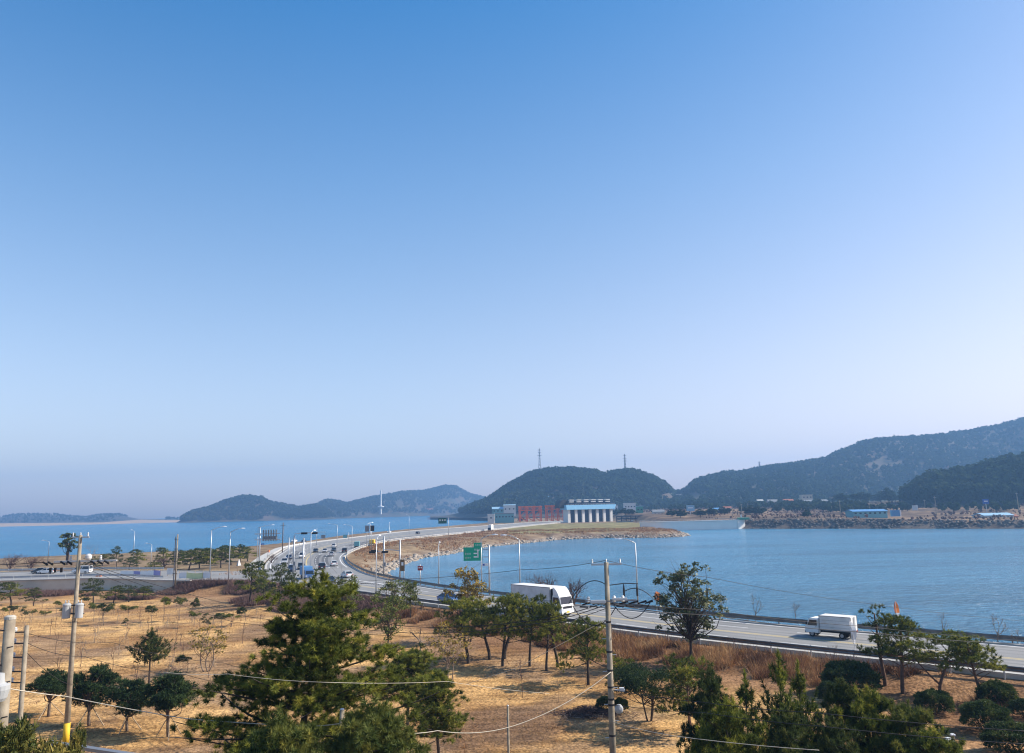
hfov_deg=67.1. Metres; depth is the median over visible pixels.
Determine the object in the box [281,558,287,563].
car
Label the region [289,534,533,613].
asphalt patch
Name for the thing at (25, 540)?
sea
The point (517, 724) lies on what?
power cable
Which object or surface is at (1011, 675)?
road kerb
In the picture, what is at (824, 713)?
power cable
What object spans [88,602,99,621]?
sapling
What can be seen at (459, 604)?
pine tree
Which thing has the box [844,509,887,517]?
warehouse
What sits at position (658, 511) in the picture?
house
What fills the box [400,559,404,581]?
road sign
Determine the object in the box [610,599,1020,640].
power cable
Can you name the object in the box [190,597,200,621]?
sapling
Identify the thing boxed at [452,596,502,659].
pine tree
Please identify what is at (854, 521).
bank rocks
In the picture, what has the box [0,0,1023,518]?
sky
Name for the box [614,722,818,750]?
power cable
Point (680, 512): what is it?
bank tree
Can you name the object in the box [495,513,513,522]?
building
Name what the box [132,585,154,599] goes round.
pine tree
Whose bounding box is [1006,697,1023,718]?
dome shrub
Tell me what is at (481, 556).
street light
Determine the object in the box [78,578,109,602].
pine tree
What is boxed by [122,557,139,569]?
pine tree
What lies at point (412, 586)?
pine tree
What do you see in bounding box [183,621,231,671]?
yellow tree
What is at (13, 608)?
sapling
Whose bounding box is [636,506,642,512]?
building
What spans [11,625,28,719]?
utility pole
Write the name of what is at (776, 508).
bank tree
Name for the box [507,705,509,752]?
wooden post
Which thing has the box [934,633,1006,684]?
pine tree
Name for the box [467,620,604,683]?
power cable
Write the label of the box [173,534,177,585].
utility pole
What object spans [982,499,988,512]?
billboard
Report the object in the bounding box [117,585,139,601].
pine tree
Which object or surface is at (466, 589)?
yellow tree
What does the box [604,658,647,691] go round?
pine tree
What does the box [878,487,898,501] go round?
bank tree
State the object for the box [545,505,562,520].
gantry crane
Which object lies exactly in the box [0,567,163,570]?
guardrail
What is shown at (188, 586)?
scrub
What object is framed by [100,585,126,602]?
pine tree
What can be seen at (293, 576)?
pine tree
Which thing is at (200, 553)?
pine tree
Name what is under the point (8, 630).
utility pole
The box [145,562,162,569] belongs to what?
pine tree
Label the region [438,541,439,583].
street light
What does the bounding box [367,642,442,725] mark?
pine tree
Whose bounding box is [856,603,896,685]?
pine tree
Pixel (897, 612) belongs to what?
feather flag
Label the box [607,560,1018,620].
power cable
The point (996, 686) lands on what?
dome shrub
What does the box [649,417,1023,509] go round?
mountain
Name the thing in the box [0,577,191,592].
retaining wall
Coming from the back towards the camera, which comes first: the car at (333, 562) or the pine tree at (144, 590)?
the car at (333, 562)
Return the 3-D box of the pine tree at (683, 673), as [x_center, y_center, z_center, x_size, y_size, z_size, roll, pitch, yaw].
[12.713,22.770,55.365,5.674,5.842,5.588,7,-13,-41]
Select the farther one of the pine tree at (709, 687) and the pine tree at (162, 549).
the pine tree at (162, 549)
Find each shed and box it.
[487,514,494,523]
[492,507,503,515]
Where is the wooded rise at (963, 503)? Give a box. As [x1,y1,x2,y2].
[905,497,1023,506]
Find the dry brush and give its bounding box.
[386,601,1023,711]
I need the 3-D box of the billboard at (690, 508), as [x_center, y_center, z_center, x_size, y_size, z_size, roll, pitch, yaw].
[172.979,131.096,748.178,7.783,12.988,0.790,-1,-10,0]
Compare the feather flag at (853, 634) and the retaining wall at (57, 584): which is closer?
the feather flag at (853, 634)
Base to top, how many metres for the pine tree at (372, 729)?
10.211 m
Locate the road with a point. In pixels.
(337, 571)
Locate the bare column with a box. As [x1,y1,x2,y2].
[302,538,304,579]
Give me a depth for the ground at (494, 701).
79.29 m
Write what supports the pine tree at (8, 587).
on the ground at (494, 701)
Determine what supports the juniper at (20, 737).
on the ground at (494, 701)
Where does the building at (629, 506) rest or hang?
on the ground at (494, 701)
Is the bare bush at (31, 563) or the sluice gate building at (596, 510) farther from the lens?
the sluice gate building at (596, 510)
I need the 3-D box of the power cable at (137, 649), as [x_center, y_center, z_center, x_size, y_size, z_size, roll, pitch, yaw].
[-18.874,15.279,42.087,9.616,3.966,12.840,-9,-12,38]
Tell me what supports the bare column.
on the ground at (494, 701)
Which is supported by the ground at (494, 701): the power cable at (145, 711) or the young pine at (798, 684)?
the young pine at (798, 684)
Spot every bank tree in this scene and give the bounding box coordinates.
[612,509,619,514]
[618,508,629,514]
[627,509,637,513]
[666,509,675,516]
[672,509,686,516]
[692,509,707,515]
[705,507,717,515]
[717,507,731,514]
[740,505,756,514]
[752,506,766,514]
[771,505,781,511]
[801,510,812,516]
[831,493,853,500]
[849,492,876,499]
[870,491,880,501]
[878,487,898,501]
[903,503,911,510]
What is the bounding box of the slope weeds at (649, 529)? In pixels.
[219,527,681,574]
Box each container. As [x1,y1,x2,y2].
[890,510,900,515]
[912,505,917,509]
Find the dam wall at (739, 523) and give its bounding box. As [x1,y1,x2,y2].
[639,517,749,529]
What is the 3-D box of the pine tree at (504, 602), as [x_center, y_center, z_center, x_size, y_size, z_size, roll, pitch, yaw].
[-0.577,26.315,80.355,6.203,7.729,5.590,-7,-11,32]
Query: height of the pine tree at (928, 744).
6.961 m
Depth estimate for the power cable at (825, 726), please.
29.07 m
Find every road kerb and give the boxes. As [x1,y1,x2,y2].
[0,570,226,572]
[264,520,562,569]
[273,581,1023,679]
[343,522,1023,646]
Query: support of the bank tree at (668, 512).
on the ground at (494, 701)
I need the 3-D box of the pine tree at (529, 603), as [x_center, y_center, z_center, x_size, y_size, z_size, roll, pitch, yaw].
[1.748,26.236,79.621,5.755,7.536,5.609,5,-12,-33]
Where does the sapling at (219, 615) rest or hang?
on the ground at (494, 701)
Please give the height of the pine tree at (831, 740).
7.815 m
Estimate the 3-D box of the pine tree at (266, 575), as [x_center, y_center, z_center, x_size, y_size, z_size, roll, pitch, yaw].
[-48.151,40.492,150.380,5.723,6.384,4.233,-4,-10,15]
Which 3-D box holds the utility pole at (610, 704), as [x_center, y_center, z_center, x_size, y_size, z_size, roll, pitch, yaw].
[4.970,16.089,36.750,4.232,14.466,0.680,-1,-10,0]
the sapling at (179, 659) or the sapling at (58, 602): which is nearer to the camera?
the sapling at (179, 659)
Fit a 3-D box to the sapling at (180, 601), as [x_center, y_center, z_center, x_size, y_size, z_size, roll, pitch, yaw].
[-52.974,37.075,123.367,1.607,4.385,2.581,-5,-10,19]
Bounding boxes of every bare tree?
[750,595,762,620]
[991,614,1005,641]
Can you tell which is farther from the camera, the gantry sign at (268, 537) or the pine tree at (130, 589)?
the gantry sign at (268, 537)
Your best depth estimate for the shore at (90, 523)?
2362.33 m
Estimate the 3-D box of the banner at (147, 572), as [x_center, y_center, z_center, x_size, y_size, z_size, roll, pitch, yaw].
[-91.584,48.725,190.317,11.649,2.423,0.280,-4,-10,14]
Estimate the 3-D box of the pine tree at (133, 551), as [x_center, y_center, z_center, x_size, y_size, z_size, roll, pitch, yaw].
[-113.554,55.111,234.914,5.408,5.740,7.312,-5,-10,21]
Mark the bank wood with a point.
(843, 506)
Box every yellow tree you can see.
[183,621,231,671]
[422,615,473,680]
[442,558,492,641]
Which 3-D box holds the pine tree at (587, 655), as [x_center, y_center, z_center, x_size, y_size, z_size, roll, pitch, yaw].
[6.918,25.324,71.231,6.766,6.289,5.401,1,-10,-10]
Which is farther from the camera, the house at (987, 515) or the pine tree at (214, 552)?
the house at (987, 515)
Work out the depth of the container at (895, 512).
589.86 m
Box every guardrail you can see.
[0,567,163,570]
[0,574,163,579]
[263,542,305,561]
[324,588,1023,679]
[346,554,1023,642]
[347,522,556,552]
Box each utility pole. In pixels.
[0,615,15,727]
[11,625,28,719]
[42,532,116,742]
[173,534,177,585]
[568,559,654,752]
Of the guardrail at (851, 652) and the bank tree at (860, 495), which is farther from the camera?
the bank tree at (860, 495)
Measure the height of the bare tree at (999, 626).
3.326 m
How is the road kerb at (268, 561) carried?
on the road
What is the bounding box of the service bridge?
[616,515,642,521]
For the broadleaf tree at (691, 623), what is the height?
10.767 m
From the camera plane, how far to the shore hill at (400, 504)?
2987.27 m
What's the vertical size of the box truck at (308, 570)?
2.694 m
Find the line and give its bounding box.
[304,526,1020,659]
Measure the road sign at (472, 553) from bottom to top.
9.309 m
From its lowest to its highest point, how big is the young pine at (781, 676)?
9.736 m
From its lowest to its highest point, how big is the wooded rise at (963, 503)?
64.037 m
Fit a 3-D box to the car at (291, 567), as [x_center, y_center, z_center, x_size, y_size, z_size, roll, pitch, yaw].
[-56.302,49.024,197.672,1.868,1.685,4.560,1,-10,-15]
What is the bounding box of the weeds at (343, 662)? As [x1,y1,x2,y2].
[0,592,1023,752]
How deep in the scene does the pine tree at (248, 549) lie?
250.42 m
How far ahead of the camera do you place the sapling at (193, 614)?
114.46 m
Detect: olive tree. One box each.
[330,568,364,616]
[362,582,408,643]
[375,572,415,621]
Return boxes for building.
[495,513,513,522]
[555,499,615,522]
[623,503,635,511]
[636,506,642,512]
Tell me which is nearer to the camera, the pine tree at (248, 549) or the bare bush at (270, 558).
the bare bush at (270, 558)
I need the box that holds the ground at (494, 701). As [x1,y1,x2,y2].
[0,501,1023,752]
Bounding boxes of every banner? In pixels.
[120,569,160,576]
[179,571,210,578]
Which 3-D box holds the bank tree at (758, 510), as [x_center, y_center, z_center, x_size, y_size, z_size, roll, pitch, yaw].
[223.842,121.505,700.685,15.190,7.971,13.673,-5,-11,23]
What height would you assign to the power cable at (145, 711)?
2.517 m
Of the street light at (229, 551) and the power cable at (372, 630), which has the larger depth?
the street light at (229, 551)
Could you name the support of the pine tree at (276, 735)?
on the ground at (494, 701)
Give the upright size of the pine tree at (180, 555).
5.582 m
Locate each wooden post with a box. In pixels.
[339,708,343,728]
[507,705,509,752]
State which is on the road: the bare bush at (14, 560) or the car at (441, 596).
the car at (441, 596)
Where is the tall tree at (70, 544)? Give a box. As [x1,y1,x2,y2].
[58,531,77,564]
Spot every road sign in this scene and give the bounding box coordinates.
[370,525,373,548]
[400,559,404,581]
[418,564,422,584]
[438,518,448,535]
[463,543,490,594]
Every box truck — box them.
[300,565,313,578]
[354,541,359,547]
[511,583,573,615]
[805,613,857,638]
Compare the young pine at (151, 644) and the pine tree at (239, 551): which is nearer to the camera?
the young pine at (151, 644)
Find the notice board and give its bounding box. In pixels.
[167,568,172,575]
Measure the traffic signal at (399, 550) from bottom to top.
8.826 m
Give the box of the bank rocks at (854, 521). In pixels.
[729,518,1023,528]
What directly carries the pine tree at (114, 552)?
on the ground at (494, 701)
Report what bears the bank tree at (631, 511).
on the ground at (494, 701)
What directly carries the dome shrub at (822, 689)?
on the ground at (494, 701)
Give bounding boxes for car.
[30,568,43,573]
[36,568,56,573]
[71,565,92,573]
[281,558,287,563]
[288,564,295,571]
[318,562,325,568]
[330,560,337,565]
[341,571,353,577]
[437,593,457,600]
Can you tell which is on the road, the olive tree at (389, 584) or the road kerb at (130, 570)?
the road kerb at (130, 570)
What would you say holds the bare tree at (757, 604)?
on the ground at (494, 701)
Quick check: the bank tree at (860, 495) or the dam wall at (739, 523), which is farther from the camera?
the bank tree at (860, 495)
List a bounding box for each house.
[651,509,664,513]
[799,494,812,499]
[971,513,1013,517]
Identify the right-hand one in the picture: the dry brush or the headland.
the dry brush
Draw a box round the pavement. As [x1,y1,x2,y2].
[247,522,526,568]
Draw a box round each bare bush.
[2,553,29,568]
[22,554,44,570]
[154,557,173,567]
[264,553,276,562]
[523,573,558,584]
[567,578,585,605]
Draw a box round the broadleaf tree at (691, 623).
[647,560,728,656]
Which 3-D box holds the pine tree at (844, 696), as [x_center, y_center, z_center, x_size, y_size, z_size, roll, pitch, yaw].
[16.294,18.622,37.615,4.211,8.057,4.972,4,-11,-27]
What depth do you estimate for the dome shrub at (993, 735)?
48.34 m
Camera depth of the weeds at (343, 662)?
84.47 m
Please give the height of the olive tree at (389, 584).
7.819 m
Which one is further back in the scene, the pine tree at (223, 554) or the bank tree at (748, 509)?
the bank tree at (748, 509)
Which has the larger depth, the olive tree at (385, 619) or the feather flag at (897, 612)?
the olive tree at (385, 619)
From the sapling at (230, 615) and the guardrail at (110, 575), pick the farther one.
the guardrail at (110, 575)
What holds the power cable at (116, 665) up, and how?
attached to the utility pole at (23, 673)
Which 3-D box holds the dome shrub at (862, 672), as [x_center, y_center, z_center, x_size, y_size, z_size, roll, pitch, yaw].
[28.587,25.400,65.245,4.996,3.240,5.022,2,-10,-17]
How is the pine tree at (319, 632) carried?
on the ground at (494, 701)
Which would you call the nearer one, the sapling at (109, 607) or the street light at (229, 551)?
the sapling at (109, 607)
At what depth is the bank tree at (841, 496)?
884.41 m
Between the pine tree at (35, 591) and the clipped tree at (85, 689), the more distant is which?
the pine tree at (35, 591)
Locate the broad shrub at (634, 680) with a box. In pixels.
[605,660,694,720]
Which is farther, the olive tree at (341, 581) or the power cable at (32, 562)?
the olive tree at (341, 581)
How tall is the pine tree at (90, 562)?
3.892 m
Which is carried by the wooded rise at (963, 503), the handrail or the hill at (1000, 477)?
the hill at (1000, 477)
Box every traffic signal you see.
[292,532,317,573]
[369,536,387,573]
[371,540,400,576]
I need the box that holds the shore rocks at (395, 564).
[370,531,690,575]
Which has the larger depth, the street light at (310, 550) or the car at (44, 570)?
the car at (44, 570)
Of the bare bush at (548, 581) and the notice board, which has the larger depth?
the notice board
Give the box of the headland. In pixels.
[177,494,334,522]
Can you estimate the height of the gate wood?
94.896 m
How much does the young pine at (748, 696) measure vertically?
8.815 m
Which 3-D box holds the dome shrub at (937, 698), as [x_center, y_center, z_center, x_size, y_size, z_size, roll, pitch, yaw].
[32.072,24.716,58.738,3.015,2.084,2.999,-7,-11,31]
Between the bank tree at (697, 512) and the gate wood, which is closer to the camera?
the bank tree at (697, 512)
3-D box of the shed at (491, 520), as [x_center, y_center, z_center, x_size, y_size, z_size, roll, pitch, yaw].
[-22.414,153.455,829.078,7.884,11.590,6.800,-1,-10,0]
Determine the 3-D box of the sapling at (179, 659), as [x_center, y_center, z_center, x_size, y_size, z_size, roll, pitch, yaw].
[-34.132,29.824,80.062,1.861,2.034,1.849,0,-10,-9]
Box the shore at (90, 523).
[0,520,179,526]
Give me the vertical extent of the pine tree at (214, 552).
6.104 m
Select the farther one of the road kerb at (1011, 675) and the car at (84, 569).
the car at (84, 569)
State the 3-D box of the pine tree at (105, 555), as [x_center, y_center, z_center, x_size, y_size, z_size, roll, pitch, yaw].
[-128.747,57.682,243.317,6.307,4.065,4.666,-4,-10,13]
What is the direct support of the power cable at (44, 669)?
attached to the utility pole at (78, 609)
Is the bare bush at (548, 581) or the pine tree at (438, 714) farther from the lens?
the bare bush at (548, 581)
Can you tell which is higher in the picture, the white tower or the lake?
the white tower
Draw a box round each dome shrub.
[595,695,614,710]
[614,697,628,709]
[816,680,836,704]
[819,658,885,691]
[912,687,955,713]
[957,698,1014,732]
[974,679,1019,705]
[978,720,1023,752]
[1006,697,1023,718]
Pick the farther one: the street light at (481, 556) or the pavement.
the pavement
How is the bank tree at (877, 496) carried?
on the ground at (494, 701)
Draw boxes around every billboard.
[686,505,694,513]
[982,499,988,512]
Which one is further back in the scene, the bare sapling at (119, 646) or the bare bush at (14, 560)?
the bare bush at (14, 560)
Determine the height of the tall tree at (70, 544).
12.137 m
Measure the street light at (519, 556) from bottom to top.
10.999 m
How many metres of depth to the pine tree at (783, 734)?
31.65 m
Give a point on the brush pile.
(587, 710)
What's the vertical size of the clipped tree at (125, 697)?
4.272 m
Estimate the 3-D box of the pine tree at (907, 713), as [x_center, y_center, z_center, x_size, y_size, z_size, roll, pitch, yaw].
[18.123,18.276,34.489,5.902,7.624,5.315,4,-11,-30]
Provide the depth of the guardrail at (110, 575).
189.19 m
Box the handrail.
[46,740,133,752]
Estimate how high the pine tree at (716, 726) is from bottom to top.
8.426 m
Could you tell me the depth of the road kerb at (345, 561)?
112.39 m
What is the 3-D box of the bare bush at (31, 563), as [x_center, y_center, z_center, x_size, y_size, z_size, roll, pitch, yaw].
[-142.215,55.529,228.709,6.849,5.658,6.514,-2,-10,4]
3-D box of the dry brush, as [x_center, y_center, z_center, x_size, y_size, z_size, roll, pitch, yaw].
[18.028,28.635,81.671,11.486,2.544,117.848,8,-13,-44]
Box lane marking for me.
[9,521,1023,654]
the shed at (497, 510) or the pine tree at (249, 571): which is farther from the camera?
the shed at (497, 510)
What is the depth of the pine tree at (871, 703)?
35.44 m
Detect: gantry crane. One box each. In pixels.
[518,506,541,521]
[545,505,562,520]
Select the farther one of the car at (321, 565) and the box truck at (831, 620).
the car at (321, 565)
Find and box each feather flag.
[849,620,856,656]
[894,601,899,632]
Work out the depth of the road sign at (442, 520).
450.22 m
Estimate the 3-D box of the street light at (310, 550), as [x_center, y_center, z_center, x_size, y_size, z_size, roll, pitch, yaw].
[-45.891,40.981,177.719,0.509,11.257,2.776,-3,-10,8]
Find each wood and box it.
[0,512,178,522]
[318,484,484,516]
[458,466,688,513]
[643,497,1020,511]
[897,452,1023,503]
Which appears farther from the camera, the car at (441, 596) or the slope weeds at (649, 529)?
the slope weeds at (649, 529)
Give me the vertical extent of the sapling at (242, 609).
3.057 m
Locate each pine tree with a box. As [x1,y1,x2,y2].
[0,581,29,604]
[18,587,47,605]
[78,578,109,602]
[81,556,99,566]
[95,553,113,565]
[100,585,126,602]
[109,546,123,566]
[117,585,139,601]
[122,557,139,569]
[126,549,147,566]
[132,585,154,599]
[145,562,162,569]
[153,547,175,562]
[166,550,187,565]
[167,566,442,752]
[172,548,206,570]
[183,548,211,568]
[198,549,221,563]
[209,547,235,567]
[220,545,244,564]
[231,544,248,562]
[233,561,270,601]
[236,546,256,560]
[237,701,328,752]
[248,569,277,596]
[265,562,297,605]
[277,571,299,600]
[312,692,433,752]
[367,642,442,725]
[400,580,423,616]
[401,668,474,752]
[432,597,489,663]
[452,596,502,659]
[482,593,535,666]
[497,592,537,658]
[499,592,562,666]
[526,599,573,670]
[532,607,575,666]
[554,615,623,684]
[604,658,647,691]
[644,652,738,723]
[676,663,746,752]
[685,694,769,752]
[753,704,817,752]
[809,676,869,752]
[810,714,865,752]
[828,683,907,752]
[851,696,965,752]
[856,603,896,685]
[862,612,939,693]
[868,629,989,689]
[899,725,962,752]
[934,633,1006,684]
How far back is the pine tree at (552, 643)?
78.62 m
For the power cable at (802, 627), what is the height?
7.192 m
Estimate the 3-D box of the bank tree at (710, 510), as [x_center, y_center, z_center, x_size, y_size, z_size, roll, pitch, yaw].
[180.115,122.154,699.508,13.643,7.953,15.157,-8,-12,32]
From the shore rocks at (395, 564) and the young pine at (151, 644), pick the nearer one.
the young pine at (151, 644)
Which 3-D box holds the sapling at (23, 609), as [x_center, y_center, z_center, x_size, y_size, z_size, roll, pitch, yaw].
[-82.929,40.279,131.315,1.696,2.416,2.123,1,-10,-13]
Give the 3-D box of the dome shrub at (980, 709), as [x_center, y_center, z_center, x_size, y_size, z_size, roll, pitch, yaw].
[32.983,23.678,53.844,3.530,2.521,3.512,-7,-11,29]
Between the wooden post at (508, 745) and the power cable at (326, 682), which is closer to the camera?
the power cable at (326, 682)
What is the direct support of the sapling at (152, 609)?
on the ground at (494, 701)
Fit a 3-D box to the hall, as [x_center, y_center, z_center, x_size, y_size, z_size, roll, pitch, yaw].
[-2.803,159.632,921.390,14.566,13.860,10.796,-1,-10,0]
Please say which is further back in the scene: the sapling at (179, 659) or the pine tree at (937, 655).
the sapling at (179, 659)
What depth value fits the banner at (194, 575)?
179.50 m
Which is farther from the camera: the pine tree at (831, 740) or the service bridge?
the service bridge
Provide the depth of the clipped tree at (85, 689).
60.33 m
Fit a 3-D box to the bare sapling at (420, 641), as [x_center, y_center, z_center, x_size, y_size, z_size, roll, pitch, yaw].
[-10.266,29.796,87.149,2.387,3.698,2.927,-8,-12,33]
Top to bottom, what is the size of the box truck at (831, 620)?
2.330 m
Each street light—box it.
[209,526,226,571]
[228,528,243,579]
[310,530,315,577]
[375,535,380,591]
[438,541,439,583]
[481,534,497,595]
[502,534,520,582]
[615,538,638,603]
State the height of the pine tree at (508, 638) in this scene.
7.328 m
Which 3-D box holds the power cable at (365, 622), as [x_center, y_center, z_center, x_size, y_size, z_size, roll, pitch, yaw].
[-10.266,14.747,52.301,40.693,4.642,13.807,-7,-11,29]
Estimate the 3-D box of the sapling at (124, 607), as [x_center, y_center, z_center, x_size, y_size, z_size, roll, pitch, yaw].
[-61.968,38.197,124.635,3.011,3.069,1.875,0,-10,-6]
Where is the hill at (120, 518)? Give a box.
[0,515,178,522]
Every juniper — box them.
[0,713,84,752]
[57,722,86,752]
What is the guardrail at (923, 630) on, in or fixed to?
on the ground at (494, 701)
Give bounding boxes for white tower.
[378,490,383,513]
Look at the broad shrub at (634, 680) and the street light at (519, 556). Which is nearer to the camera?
the broad shrub at (634, 680)
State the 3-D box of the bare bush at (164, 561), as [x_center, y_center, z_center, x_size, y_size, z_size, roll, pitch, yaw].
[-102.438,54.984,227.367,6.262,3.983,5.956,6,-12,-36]
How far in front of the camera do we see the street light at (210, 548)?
194.14 m
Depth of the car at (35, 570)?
210.18 m
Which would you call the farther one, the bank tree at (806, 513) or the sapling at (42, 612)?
the bank tree at (806, 513)
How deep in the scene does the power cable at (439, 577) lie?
49.46 m
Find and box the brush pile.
[539,704,636,720]
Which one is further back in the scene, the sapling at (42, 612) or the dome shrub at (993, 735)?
the sapling at (42, 612)
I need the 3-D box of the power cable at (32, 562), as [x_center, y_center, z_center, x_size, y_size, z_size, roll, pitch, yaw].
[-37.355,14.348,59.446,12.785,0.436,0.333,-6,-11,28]
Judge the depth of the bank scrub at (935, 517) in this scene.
614.42 m
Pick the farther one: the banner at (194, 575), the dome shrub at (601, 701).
the banner at (194, 575)
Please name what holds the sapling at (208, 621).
on the ground at (494, 701)
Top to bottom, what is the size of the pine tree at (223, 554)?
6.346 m
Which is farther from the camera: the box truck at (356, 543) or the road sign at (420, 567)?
the box truck at (356, 543)
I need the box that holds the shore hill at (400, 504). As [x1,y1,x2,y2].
[328,488,476,518]
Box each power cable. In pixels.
[0,562,73,564]
[11,689,338,725]
[27,653,67,683]
[28,643,212,681]
[31,634,259,672]
[84,562,599,627]
[86,564,604,633]
[88,569,603,636]
[165,672,548,693]
[242,560,605,584]
[417,672,610,733]
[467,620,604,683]
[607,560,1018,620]
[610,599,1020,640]
[610,603,1016,643]
[614,690,1020,730]
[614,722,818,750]
[616,705,1020,743]
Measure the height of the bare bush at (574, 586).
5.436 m
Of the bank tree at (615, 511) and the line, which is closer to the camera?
the line
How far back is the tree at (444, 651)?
71.69 m
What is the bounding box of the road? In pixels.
[0,521,1023,672]
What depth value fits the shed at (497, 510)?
916.40 m
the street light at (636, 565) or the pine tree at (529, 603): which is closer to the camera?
the pine tree at (529, 603)
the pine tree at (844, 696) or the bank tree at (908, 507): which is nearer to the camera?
the pine tree at (844, 696)
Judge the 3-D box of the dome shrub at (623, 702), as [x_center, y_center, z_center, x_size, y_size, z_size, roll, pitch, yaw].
[8.608,26.031,61.275,1.392,1.306,1.400,-7,-11,28]
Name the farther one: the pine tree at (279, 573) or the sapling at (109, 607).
the pine tree at (279, 573)
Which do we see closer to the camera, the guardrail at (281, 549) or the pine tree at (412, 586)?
the pine tree at (412, 586)
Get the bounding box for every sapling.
[7,605,19,614]
[18,607,27,615]
[39,610,51,615]
[53,601,62,612]
[79,641,88,657]
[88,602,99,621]
[96,603,115,625]
[114,637,122,655]
[119,604,139,621]
[145,605,157,624]
[160,597,171,620]
[172,596,188,620]
[175,654,191,672]
[188,610,200,622]
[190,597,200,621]
[201,613,212,632]
[214,613,227,628]
[224,613,239,626]
[235,607,246,624]
[408,628,427,650]
[516,659,522,697]
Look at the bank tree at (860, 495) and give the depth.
883.15 m
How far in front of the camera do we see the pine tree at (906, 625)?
64.91 m
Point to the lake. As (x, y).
(971, 573)
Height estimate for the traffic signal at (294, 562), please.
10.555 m
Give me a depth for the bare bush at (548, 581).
119.77 m
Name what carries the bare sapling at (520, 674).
on the ground at (494, 701)
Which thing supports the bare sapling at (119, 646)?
on the ground at (494, 701)
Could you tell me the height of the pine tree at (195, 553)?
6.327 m
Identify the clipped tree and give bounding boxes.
[25,668,78,719]
[59,662,121,726]
[101,676,151,734]
[139,667,198,740]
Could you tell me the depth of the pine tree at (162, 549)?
231.50 m
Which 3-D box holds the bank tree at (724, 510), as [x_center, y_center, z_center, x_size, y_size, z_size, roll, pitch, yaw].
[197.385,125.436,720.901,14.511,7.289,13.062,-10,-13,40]
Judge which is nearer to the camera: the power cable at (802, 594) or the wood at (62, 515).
the power cable at (802, 594)
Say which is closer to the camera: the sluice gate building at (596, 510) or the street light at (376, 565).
the street light at (376, 565)
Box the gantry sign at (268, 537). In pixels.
[255,528,280,560]
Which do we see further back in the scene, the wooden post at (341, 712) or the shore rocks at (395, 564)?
the shore rocks at (395, 564)
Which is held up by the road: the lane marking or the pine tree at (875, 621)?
the lane marking
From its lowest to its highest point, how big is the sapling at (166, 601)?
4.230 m
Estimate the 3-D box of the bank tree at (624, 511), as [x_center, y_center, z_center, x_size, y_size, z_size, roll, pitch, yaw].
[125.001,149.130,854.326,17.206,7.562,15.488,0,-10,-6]
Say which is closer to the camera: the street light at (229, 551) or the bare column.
the bare column
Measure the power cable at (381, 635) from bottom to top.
5.495 m
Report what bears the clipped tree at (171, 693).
on the ground at (494, 701)
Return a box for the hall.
[503,504,515,515]
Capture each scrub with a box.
[7,577,400,612]
[643,501,1023,519]
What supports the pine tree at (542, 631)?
on the ground at (494, 701)
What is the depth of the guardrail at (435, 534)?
442.31 m
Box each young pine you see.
[124,626,177,684]
[729,669,775,749]
[750,649,809,750]
[788,659,827,749]
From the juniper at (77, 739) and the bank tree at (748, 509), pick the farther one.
the bank tree at (748, 509)
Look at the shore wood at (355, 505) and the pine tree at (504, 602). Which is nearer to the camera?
the pine tree at (504, 602)
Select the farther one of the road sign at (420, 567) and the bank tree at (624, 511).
the bank tree at (624, 511)
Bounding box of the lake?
[388,529,1023,643]
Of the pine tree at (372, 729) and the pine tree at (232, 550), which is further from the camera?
the pine tree at (232, 550)
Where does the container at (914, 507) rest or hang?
on the ground at (494, 701)
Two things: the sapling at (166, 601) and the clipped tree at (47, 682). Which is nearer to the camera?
the clipped tree at (47, 682)
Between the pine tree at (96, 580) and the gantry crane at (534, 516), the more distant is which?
the gantry crane at (534, 516)
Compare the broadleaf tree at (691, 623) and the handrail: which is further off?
the broadleaf tree at (691, 623)
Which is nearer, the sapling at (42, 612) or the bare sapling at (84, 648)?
the bare sapling at (84, 648)
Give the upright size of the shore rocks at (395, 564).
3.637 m
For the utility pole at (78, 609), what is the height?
15.934 m
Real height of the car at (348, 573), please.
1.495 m
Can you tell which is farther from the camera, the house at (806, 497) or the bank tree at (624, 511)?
the house at (806, 497)
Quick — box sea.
[0,516,494,558]
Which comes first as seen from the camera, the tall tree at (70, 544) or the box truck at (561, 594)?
the box truck at (561, 594)
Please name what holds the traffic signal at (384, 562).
on the ground at (494, 701)

